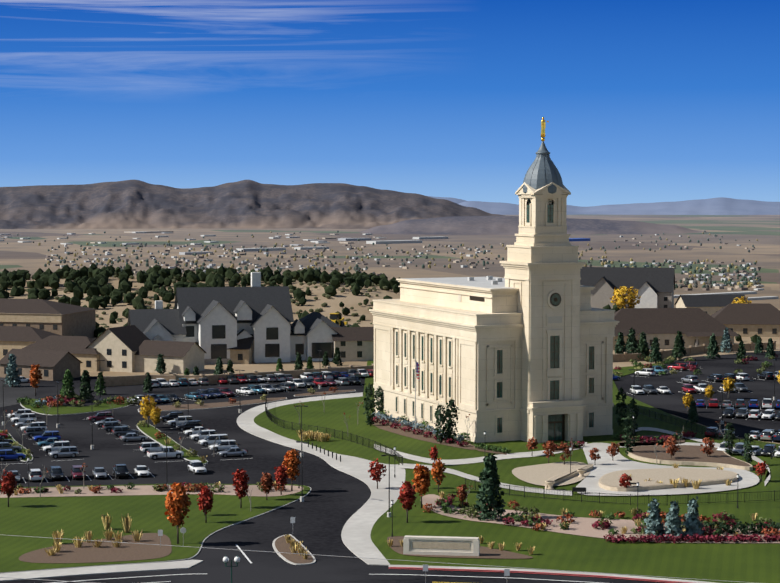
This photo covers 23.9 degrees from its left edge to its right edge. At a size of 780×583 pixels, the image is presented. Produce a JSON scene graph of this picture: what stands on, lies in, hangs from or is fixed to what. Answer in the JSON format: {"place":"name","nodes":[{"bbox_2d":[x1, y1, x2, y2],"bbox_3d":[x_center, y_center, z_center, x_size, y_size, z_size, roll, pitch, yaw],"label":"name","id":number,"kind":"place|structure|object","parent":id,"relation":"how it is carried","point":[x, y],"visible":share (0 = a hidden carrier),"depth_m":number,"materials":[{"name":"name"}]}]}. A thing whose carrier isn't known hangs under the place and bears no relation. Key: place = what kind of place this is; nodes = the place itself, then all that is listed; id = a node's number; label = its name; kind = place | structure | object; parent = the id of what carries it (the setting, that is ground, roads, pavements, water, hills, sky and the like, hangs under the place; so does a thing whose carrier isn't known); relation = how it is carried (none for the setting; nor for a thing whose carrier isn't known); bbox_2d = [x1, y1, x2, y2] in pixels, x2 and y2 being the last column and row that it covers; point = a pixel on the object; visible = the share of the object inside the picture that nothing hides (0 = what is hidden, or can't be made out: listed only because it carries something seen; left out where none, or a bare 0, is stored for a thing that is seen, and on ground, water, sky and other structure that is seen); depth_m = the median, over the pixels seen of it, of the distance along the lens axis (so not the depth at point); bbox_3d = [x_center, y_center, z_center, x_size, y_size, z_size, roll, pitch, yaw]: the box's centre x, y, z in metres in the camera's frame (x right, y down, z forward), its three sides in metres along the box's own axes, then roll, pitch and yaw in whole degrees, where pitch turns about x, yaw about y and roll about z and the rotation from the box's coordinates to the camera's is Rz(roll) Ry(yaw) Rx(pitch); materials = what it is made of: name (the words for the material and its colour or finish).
{"place":"outdoors","nodes":[
{"label":"outdoors","id":0,"kind":"place"},
{"bbox_2d":[0,180,504,228],"bbox_3d":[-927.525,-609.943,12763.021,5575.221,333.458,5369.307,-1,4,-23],"label":"mountain","id":1,"kind":"structure","parent":0,"point":[139,204],"depth_m":12099.83,"materials":[{"name":"brown stone"}]},
{"bbox_2d":[179,188,465,203],"bbox_3d":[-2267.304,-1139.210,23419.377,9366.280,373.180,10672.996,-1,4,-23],"label":"mountain","id":2,"kind":"structure","parent":0,"point":[456,200],"depth_m":23770.33,"materials":[{"name":"grey stone"}]},
{"bbox_2d":[0,535,753,582],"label":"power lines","id":3,"kind":"object","parent":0,"point":[329,555],"visible":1,"depth_m":86.13,"materials":[{"name":"silver metal"}]},
{"bbox_2d":[0,351,779,582],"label":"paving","id":4,"kind":"structure","parent":0,"point":[342,509],"depth_m":265.02,"materials":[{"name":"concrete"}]},
{"bbox_2d":[0,442,21,451],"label":"car","id":5,"kind":"object","parent":4,"relation":"on","point":[5,445],"visible":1,"depth_m":309.89,"materials":[{"name":"teal"}]},
{"bbox_2d":[0,449,25,460],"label":"car","id":6,"kind":"object","parent":4,"relation":"on","point":[8,454],"visible":1,"depth_m":301.16,"materials":[{"name":"blue metal"}]},
{"bbox_2d":[7,409,31,417],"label":"car","id":7,"kind":"object","parent":4,"relation":"on","point":[18,412],"visible":0.56,"depth_m":355.85,"materials":[{"name":"white metal"}]},
{"bbox_2d":[10,413,36,422],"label":"car","id":8,"kind":"object","parent":4,"relation":"on","point":[22,417],"visible":0.73,"depth_m":349.41,"materials":[{"name":"white metal"}]},
{"bbox_2d":[15,419,39,427],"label":"car","id":9,"kind":"object","parent":4,"relation":"on","point":[26,422],"visible":0.69,"depth_m":342.74,"materials":[{"name":"silver metal"}]},
{"bbox_2d":[20,422,46,430],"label":"car","id":10,"kind":"object","parent":4,"relation":"on","point":[42,425],"visible":0.56,"depth_m":336.74,"materials":[{"name":"white metal"}]},
{"bbox_2d":[29,469,41,481],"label":"car","id":11,"kind":"object","parent":4,"relation":"on","point":[35,474],"visible":0.92,"depth_m":279.20,"materials":[{"name":"white metal"}]},
{"bbox_2d":[24,427,49,436],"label":"car","id":12,"kind":"object","parent":4,"relation":"on","point":[32,431],"visible":0.67,"depth_m":329.67,"materials":[{"name":"grey metal"}]},
{"bbox_2d":[32,431,60,441],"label":"car","id":13,"kind":"object","parent":4,"relation":"on","point":[45,435],"visible":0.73,"depth_m":323.77,"materials":[{"name":"blue metal"}]},
{"bbox_2d":[36,437,63,446],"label":"car","id":14,"kind":"object","parent":4,"relation":"on","point":[48,441],"visible":0.54,"depth_m":317.03,"materials":[{"name":"blue metal"}]},
{"bbox_2d":[42,441,70,452],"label":"car","id":15,"kind":"object","parent":4,"relation":"on","point":[56,445],"visible":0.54,"depth_m":310.66,"materials":[{"name":"white metal"}]},
{"bbox_2d":[49,466,63,480],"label":"car","id":16,"kind":"object","parent":4,"relation":"on","point":[55,472],"visible":1,"depth_m":281.53,"materials":[{"name":"black metal"}]},
{"bbox_2d":[48,446,78,458],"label":"car","id":17,"kind":"object","parent":4,"relation":"on","point":[72,451],"visible":1,"depth_m":304.42,"materials":[{"name":"silver metal"}]},
{"bbox_2d":[71,465,85,479],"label":"car","id":18,"kind":"object","parent":4,"relation":"on","point":[76,471],"visible":0.83,"depth_m":282.28,"materials":[{"name":"red metal"}]},
{"bbox_2d":[92,467,106,478],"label":"car","id":19,"kind":"object","parent":4,"relation":"on","point":[98,472],"visible":1,"depth_m":282.74,"materials":[{"name":"silver metal"}]},
{"bbox_2d":[87,411,112,421],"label":"car","id":20,"kind":"object","parent":4,"relation":"on","point":[100,416],"visible":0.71,"depth_m":351.72,"materials":[{"name":"red metal"}]},
{"bbox_2d":[94,418,120,426],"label":"car","id":21,"kind":"object","parent":4,"relation":"on","point":[100,423],"visible":0.71,"depth_m":344.76,"materials":[{"name":"silver metal"}]},
{"bbox_2d":[102,421,129,431],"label":"car","id":22,"kind":"object","parent":4,"relation":"on","point":[108,426],"visible":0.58,"depth_m":337.35,"materials":[{"name":"grey metal"}]},
{"bbox_2d":[113,464,128,478],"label":"car","id":23,"kind":"object","parent":4,"relation":"on","point":[120,470],"visible":1,"depth_m":283.08,"materials":[{"name":"black metal"}]},
{"bbox_2d":[112,426,139,436],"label":"car","id":24,"kind":"object","parent":4,"relation":"on","point":[118,431],"visible":0.9,"depth_m":330.62,"materials":[{"name":"grey metal"}]},
{"bbox_2d":[120,433,147,441],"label":"car","id":25,"kind":"object","parent":4,"relation":"on","point":[127,437],"visible":1,"depth_m":323.81,"materials":[{"name":"silver metal"}]},
{"bbox_2d":[134,465,148,476],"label":"car","id":26,"kind":"object","parent":4,"relation":"on","point":[140,470],"visible":1,"depth_m":284.79,"materials":[{"name":"white metal"}]},
{"bbox_2d":[140,442,164,452],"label":"car","id":27,"kind":"object","parent":4,"relation":"on","point":[145,447],"visible":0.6,"depth_m":309.75,"materials":[{"name":"white metal"}]},
{"bbox_2d":[147,446,183,459],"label":"pickup truck","id":28,"kind":"object","parent":4,"relation":"on","point":[171,452],"visible":1,"depth_m":303.15,"materials":[{"name":"white metal"}]},
{"bbox_2d":[160,411,184,421],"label":"car","id":29,"kind":"object","parent":4,"relation":"on","point":[171,416],"visible":0.62,"depth_m":351.70,"materials":[{"name":"black metal"}]},
{"bbox_2d":[165,394,180,401],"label":"car","id":30,"kind":"object","parent":4,"relation":"on","point":[172,397],"visible":0.75,"depth_m":384.61,"materials":[{"name":"black"}]},
{"bbox_2d":[167,416,192,426],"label":"car","id":31,"kind":"object","parent":4,"relation":"on","point":[179,420],"visible":0.69,"depth_m":345.12,"materials":[{"name":"white metal"}]},
{"bbox_2d":[176,420,202,430],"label":"car","id":32,"kind":"object","parent":4,"relation":"on","point":[190,424],"visible":0.77,"depth_m":338.60,"materials":[{"name":"black metal"}]},
{"bbox_2d":[184,392,202,399],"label":"car","id":33,"kind":"object","parent":4,"relation":"on","point":[195,395],"visible":0.96,"depth_m":388.33,"materials":[{"name":"blue metal"}]},
{"bbox_2d":[183,426,208,434],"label":"car","id":34,"kind":"object","parent":4,"relation":"on","point":[195,430],"visible":0.62,"depth_m":331.88,"materials":[{"name":"white metal"}]},
{"bbox_2d":[188,460,206,473],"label":"car","id":35,"kind":"object","parent":4,"relation":"on","point":[195,466],"visible":1,"depth_m":287.97,"materials":[{"name":"white metal"}]},
{"bbox_2d":[189,430,216,440],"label":"car","id":36,"kind":"object","parent":4,"relation":"on","point":[202,434],"visible":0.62,"depth_m":325.18,"materials":[{"name":"white metal"}]},
{"bbox_2d":[196,389,214,398],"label":"car","id":37,"kind":"object","parent":4,"relation":"on","point":[206,394],"visible":0.77,"depth_m":390.11,"materials":[{"name":"blue metal"}]},
{"bbox_2d":[198,434,228,446],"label":"car","id":38,"kind":"object","parent":4,"relation":"on","point":[208,440],"visible":0.73,"depth_m":318.62,"materials":[{"name":"white metal"}]},
{"bbox_2d":[207,388,224,397],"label":"car","id":39,"kind":"object","parent":4,"relation":"on","point":[216,392],"visible":0.75,"depth_m":392.05,"materials":[{"name":"blue metal"}]},
{"bbox_2d":[208,440,237,451],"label":"car","id":40,"kind":"object","parent":4,"relation":"on","point":[224,444],"visible":0.81,"depth_m":312.07,"materials":[{"name":"white metal"}]},
{"bbox_2d":[217,387,234,396],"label":"car","id":41,"kind":"object","parent":4,"relation":"on","point":[227,392],"visible":0.81,"depth_m":393.94,"materials":[{"name":"red metal"}]},
{"bbox_2d":[223,556,239,582],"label":"street lamp","id":42,"kind":"object","parent":4,"relation":"on","point":[226,559],"visible":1,"depth_m":195.05,"materials":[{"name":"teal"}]},
{"bbox_2d":[218,447,246,457],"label":"car","id":43,"kind":"object","parent":4,"relation":"on","point":[231,451],"visible":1,"depth_m":305.50,"materials":[{"name":"silver metal"}]},
{"bbox_2d":[227,375,238,383],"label":"car","id":44,"kind":"object","parent":4,"relation":"on","point":[231,379],"visible":0.77,"depth_m":418.32,"materials":[{"name":"grey"}]},
{"bbox_2d":[29,364,445,543],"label":"autumn trees","id":45,"kind":"object","parent":4,"relation":"on","point":[177,501],"visible":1,"depth_m":255.70,"materials":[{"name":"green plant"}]},
{"bbox_2d":[236,387,254,394],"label":"car","id":46,"kind":"object","parent":4,"relation":"on","point":[246,390],"visible":1,"depth_m":397.90,"materials":[{"name":"white metal"}]},
{"bbox_2d":[245,374,257,382],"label":"car","id":47,"kind":"object","parent":4,"relation":"on","point":[251,377],"visible":0.75,"depth_m":420.64,"materials":[{"name":"grey metal"}]},
{"bbox_2d":[247,385,265,393],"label":"car","id":48,"kind":"object","parent":4,"relation":"on","point":[257,389],"visible":0.77,"depth_m":399.43,"materials":[{"name":"blue metal"}]},
{"bbox_2d":[259,384,275,392],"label":"car","id":49,"kind":"object","parent":4,"relation":"on","point":[268,388],"visible":0.67,"depth_m":401.19,"materials":[{"name":"silver metal"}]},
{"bbox_2d":[273,373,285,381],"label":"car","id":50,"kind":"object","parent":4,"relation":"on","point":[280,376],"visible":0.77,"depth_m":423.51,"materials":[{"name":"white"}]},
{"bbox_2d":[279,382,295,390],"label":"car","id":51,"kind":"object","parent":4,"relation":"on","point":[286,386],"visible":0.77,"depth_m":404.37,"materials":[{"name":"grey metal"}]},
{"bbox_2d":[287,378,304,387],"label":"car","id":52,"kind":"object","parent":4,"relation":"on","point":[298,382],"visible":0.83,"depth_m":410.95,"materials":[{"name":"white metal"}]},
{"bbox_2d":[301,378,314,386],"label":"car","id":53,"kind":"object","parent":4,"relation":"on","point":[307,381],"visible":0.85,"depth_m":412.80,"materials":[{"name":"grey metal"}]},
{"bbox_2d":[312,378,326,386],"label":"car","id":54,"kind":"object","parent":4,"relation":"on","point":[319,381],"visible":0.79,"depth_m":413.83,"materials":[{"name":"red metal"}]},
{"bbox_2d":[320,371,332,379],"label":"car","id":55,"kind":"object","parent":4,"relation":"on","point":[326,374],"visible":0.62,"depth_m":428.15,"materials":[{"name":"white"}]},
{"bbox_2d":[158,517,509,582],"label":"road signs","id":56,"kind":"object","parent":4,"relation":"on","point":[292,520],"visible":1,"depth_m":228.03,"materials":[{"name":"white"}]},
{"bbox_2d":[334,377,348,385],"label":"car","id":57,"kind":"object","parent":4,"relation":"on","point":[341,380],"visible":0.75,"depth_m":415.51,"materials":[{"name":"silver metal"}]},
{"bbox_2d":[348,376,360,384],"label":"car","id":58,"kind":"object","parent":4,"relation":"on","point":[354,380],"visible":0.71,"depth_m":416.96,"materials":[{"name":"black metal"}]},
{"bbox_2d":[2,328,732,538],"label":"blue spruce trees","id":59,"kind":"object","parent":4,"relation":"on","point":[692,523],"visible":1,"depth_m":233.63,"materials":[{"name":"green plant"}]},
{"bbox_2d":[12,355,751,456],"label":"cars","id":60,"kind":"object","parent":4,"relation":"on","point":[194,453],"visible":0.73,"depth_m":374.83,"materials":[{"name":"red metal"}]},
{"bbox_2d":[0,445,768,522],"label":"autumn trees","id":61,"kind":"object","parent":4,"relation":"on","point":[407,498],"visible":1,"depth_m":255.97,"materials":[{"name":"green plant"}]},
{"bbox_2d":[13,430,757,558],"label":"tan grass","id":62,"kind":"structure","parent":4,"relation":"on","point":[306,435],"depth_m":237.12,"materials":[{"name":"beige plant"}]},
{"bbox_2d":[0,386,779,539],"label":"rust vegetation","id":63,"kind":"object","parent":4,"relation":"on","point":[266,481],"visible":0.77,"depth_m":294.83,"materials":[{"name":"brown plant"}]},
{"bbox_2d":[1,350,779,555],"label":"site furniture","id":64,"kind":"object","parent":4,"relation":"on","point":[441,545],"visible":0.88,"depth_m":261.68,"materials":[{"name":"grey metal"}]},
{"bbox_2d":[17,369,774,482],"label":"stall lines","id":65,"kind":"object","parent":4,"relation":"on","point":[328,386],"visible":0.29,"depth_m":357.81,"materials":[{"name":"white paint"}]},
{"bbox_2d":[35,353,779,543],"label":"barberry","id":66,"kind":"object","parent":4,"relation":"on","point":[710,537],"visible":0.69,"depth_m":241.43,"materials":[{"name":"red plant"}]},
{"bbox_2d":[630,385,644,394],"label":"car","id":67,"kind":"object","parent":4,"relation":"on","point":[636,389],"visible":0.96,"depth_m":397.99,"materials":[{"name":"white metal"}]},
{"bbox_2d":[635,368,655,375],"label":"car","id":68,"kind":"object","parent":4,"relation":"on","point":[648,371],"visible":1,"depth_m":436.87,"materials":[{"name":"white metal"}]},
{"bbox_2d":[643,385,656,394],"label":"car","id":69,"kind":"object","parent":4,"relation":"on","point":[648,389],"visible":0.85,"depth_m":398.85,"materials":[{"name":"grey metal"}]},
{"bbox_2d":[657,386,670,393],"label":"car","id":70,"kind":"object","parent":4,"relation":"on","point":[663,389],"visible":0.92,"depth_m":399.11,"materials":[{"name":"white"}]},
{"bbox_2d":[668,363,687,370],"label":"car","id":71,"kind":"object","parent":4,"relation":"on","point":[682,366],"visible":0.9,"depth_m":450.06,"materials":[{"name":"red metal"}]},
{"bbox_2d":[682,384,695,392],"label":"car","id":72,"kind":"object","parent":4,"relation":"on","point":[687,388],"visible":1,"depth_m":400.75,"materials":[{"name":"red metal"}]},
{"bbox_2d":[681,375,698,383],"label":"car","id":73,"kind":"object","parent":4,"relation":"on","point":[690,379],"visible":1,"depth_m":420.05,"materials":[{"name":"silver metal"}]},
{"bbox_2d":[693,383,707,392],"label":"car","id":74,"kind":"object","parent":4,"relation":"on","point":[701,387],"visible":0.69,"depth_m":400.86,"materials":[{"name":"white metal"}]},
{"bbox_2d":[705,427,720,436],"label":"car","id":75,"kind":"object","parent":4,"relation":"on","point":[708,431],"visible":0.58,"depth_m":328.97,"materials":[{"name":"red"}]},
{"bbox_2d":[706,374,722,381],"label":"car","id":76,"kind":"object","parent":4,"relation":"on","point":[714,377],"visible":0.94,"depth_m":423.48,"materials":[{"name":"black metal"}]},
{"bbox_2d":[723,407,735,417],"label":"car","id":77,"kind":"object","parent":4,"relation":"on","point":[730,412],"visible":0.88,"depth_m":357.82,"materials":[{"name":"black metal"}]},
{"bbox_2d":[732,442,746,454],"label":"car","id":78,"kind":"object","parent":4,"relation":"on","point":[738,448],"visible":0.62,"depth_m":307.61,"materials":[{"name":"silver metal"}]},
{"bbox_2d":[734,383,747,391],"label":"car","id":79,"kind":"object","parent":4,"relation":"on","point":[740,387],"visible":0.85,"depth_m":403.12,"materials":[{"name":"grey metal"}]},
{"bbox_2d":[735,408,748,418],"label":"car","id":80,"kind":"object","parent":4,"relation":"on","point":[743,412],"visible":0.96,"depth_m":356.95,"materials":[{"name":"grey metal"}]},
{"bbox_2d":[736,373,749,380],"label":"car","id":81,"kind":"object","parent":4,"relation":"on","point":[742,376],"visible":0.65,"depth_m":425.52,"materials":[{"name":"white metal"}]},
{"bbox_2d":[748,409,761,419],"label":"car","id":82,"kind":"object","parent":4,"relation":"on","point":[754,413],"visible":1,"depth_m":354.69,"materials":[{"name":"white metal"}]},
{"bbox_2d":[748,431,761,439],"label":"car","id":83,"kind":"object","parent":4,"relation":"on","point":[756,435],"visible":0.6,"depth_m":326.05,"materials":[{"name":"white"}]},
{"bbox_2d":[757,372,773,379],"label":"car","id":84,"kind":"object","parent":4,"relation":"on","point":[767,375],"visible":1,"depth_m":428.40,"materials":[{"name":"black metal"}]},
{"bbox_2d":[762,398,772,408],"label":"car","id":85,"kind":"object","parent":4,"relation":"on","point":[766,402],"visible":1,"depth_m":371.23,"materials":[{"name":"white metal"}]},
{"bbox_2d":[760,444,776,456],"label":"car","id":86,"kind":"object","parent":4,"relation":"on","point":[766,451],"visible":0.88,"depth_m":305.88,"materials":[{"name":"black"}]},
{"bbox_2d":[760,429,776,440],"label":"car","id":87,"kind":"object","parent":4,"relation":"on","point":[765,434],"visible":0.77,"depth_m":324.30,"materials":[{"name":"silver metal"}]},
{"bbox_2d":[762,409,775,419],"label":"car","id":88,"kind":"object","parent":4,"relation":"on","point":[769,414],"visible":1,"depth_m":354.73,"materials":[{"name":"white metal"}]},
{"bbox_2d":[0,214,779,443],"bbox_3d":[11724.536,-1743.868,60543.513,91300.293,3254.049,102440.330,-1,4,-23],"label":"terrain","id":89,"kind":"structure","parent":0,"point":[30,257],"depth_m":6879.01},
{"bbox_2d":[0,298,373,380],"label":"houses","id":90,"kind":"structure","parent":89,"relation":"on","point":[41,332],"depth_m":454.67,"materials":[{"name":"grey"}]},
{"bbox_2d":[60,356,314,402],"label":"evergreen trees","id":91,"kind":"object","parent":89,"relation":"on","point":[67,384],"visible":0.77,"depth_m":396.55,"materials":[{"name":"green plant"}]},
{"bbox_2d":[127,272,340,363],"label":"white house","id":92,"kind":"structure","parent":89,"relation":"on","point":[214,322],"depth_m":472.21,"materials":[{"name":"grey"}]},
{"bbox_2d":[35,396,463,442],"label":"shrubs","id":93,"kind":"object","parent":89,"relation":"on","point":[412,423],"visible":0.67,"depth_m":342.22,"materials":[{"name":"red plant"}]},
{"bbox_2d":[330,313,347,326],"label":"wheel loader","id":94,"kind":"object","parent":89,"relation":"on","point":[335,317],"visible":0.48,"depth_m":574.89,"materials":[{"name":"yellow metal"}]},
{"bbox_2d":[0,263,757,343],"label":"trees","id":95,"kind":"object","parent":89,"relation":"on","point":[91,281],"visible":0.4,"depth_m":650.85,"materials":[{"name":"green plant"}]},
{"bbox_2d":[0,339,774,536],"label":"shrubs","id":96,"kind":"object","parent":89,"relation":"on","point":[474,512],"visible":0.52,"depth_m":269.06,"materials":[{"name":"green plant"}]},
{"bbox_2d":[0,231,778,299],"bbox_3d":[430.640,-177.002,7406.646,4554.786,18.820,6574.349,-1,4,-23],"label":"distant town","id":97,"kind":"object","parent":89,"relation":"on","point":[603,261],"visible":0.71,"depth_m":6117.60},
{"bbox_2d":[77,331,779,533],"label":"dark green vegetation","id":98,"kind":"object","parent":89,"relation":"on","point":[678,351],"visible":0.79,"depth_m":329.02,"materials":[{"name":"green plant"}]},
{"bbox_2d":[97,341,775,385],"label":"perimeter wall","id":99,"kind":"structure","parent":89,"relation":"on","point":[212,379],"depth_m":429.86,"materials":[{"name":"beige"}]},
{"bbox_2d":[139,286,779,428],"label":"yellow trees","id":100,"kind":"object","parent":89,"relation":"on","point":[154,413],"visible":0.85,"depth_m":388.92,"materials":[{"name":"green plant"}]},
{"bbox_2d":[155,327,775,520],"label":"spruce","id":101,"kind":"object","parent":89,"relation":"on","point":[488,477],"visible":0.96,"depth_m":347.25,"materials":[{"name":"green plant"}]},
{"bbox_2d":[369,182,618,442],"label":"temple","id":102,"kind":"structure","parent":89,"relation":"on","point":[522,349],"depth_m":324.84,"materials":[{"name":"stone"}]},
{"bbox_2d":[523,117,562,193],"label":"dome roof","id":103,"kind":"structure","parent":102,"relation":"attached to","point":[542,171],"depth_m":324.08,"materials":[{"name":"grey metal"}]},
{"bbox_2d":[360,216,706,234],"bbox_3d":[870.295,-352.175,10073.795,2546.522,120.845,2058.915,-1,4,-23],"label":"hill","id":104,"kind":"structure","parent":89,"relation":"on","point":[481,225],"depth_m":9956.38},
{"bbox_2d":[580,267,779,349],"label":"houses","id":105,"kind":"structure","parent":89,"relation":"on","point":[697,320],"depth_m":554.83,"materials":[{"name":"brown"}]},
{"bbox_2d":[0,0,779,206],"label":"sky","id":106,"kind":"structure","parent":0,"point":[642,101],"materials":[{"name":"blue"}]},
{"bbox_2d":[459,197,779,214],"bbox_3d":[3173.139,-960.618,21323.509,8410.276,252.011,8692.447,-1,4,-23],"label":"mountain","id":107,"kind":"structure","parent":0,"point":[721,206],"depth_m":20812.84,"materials":[{"name":"grey stone"}]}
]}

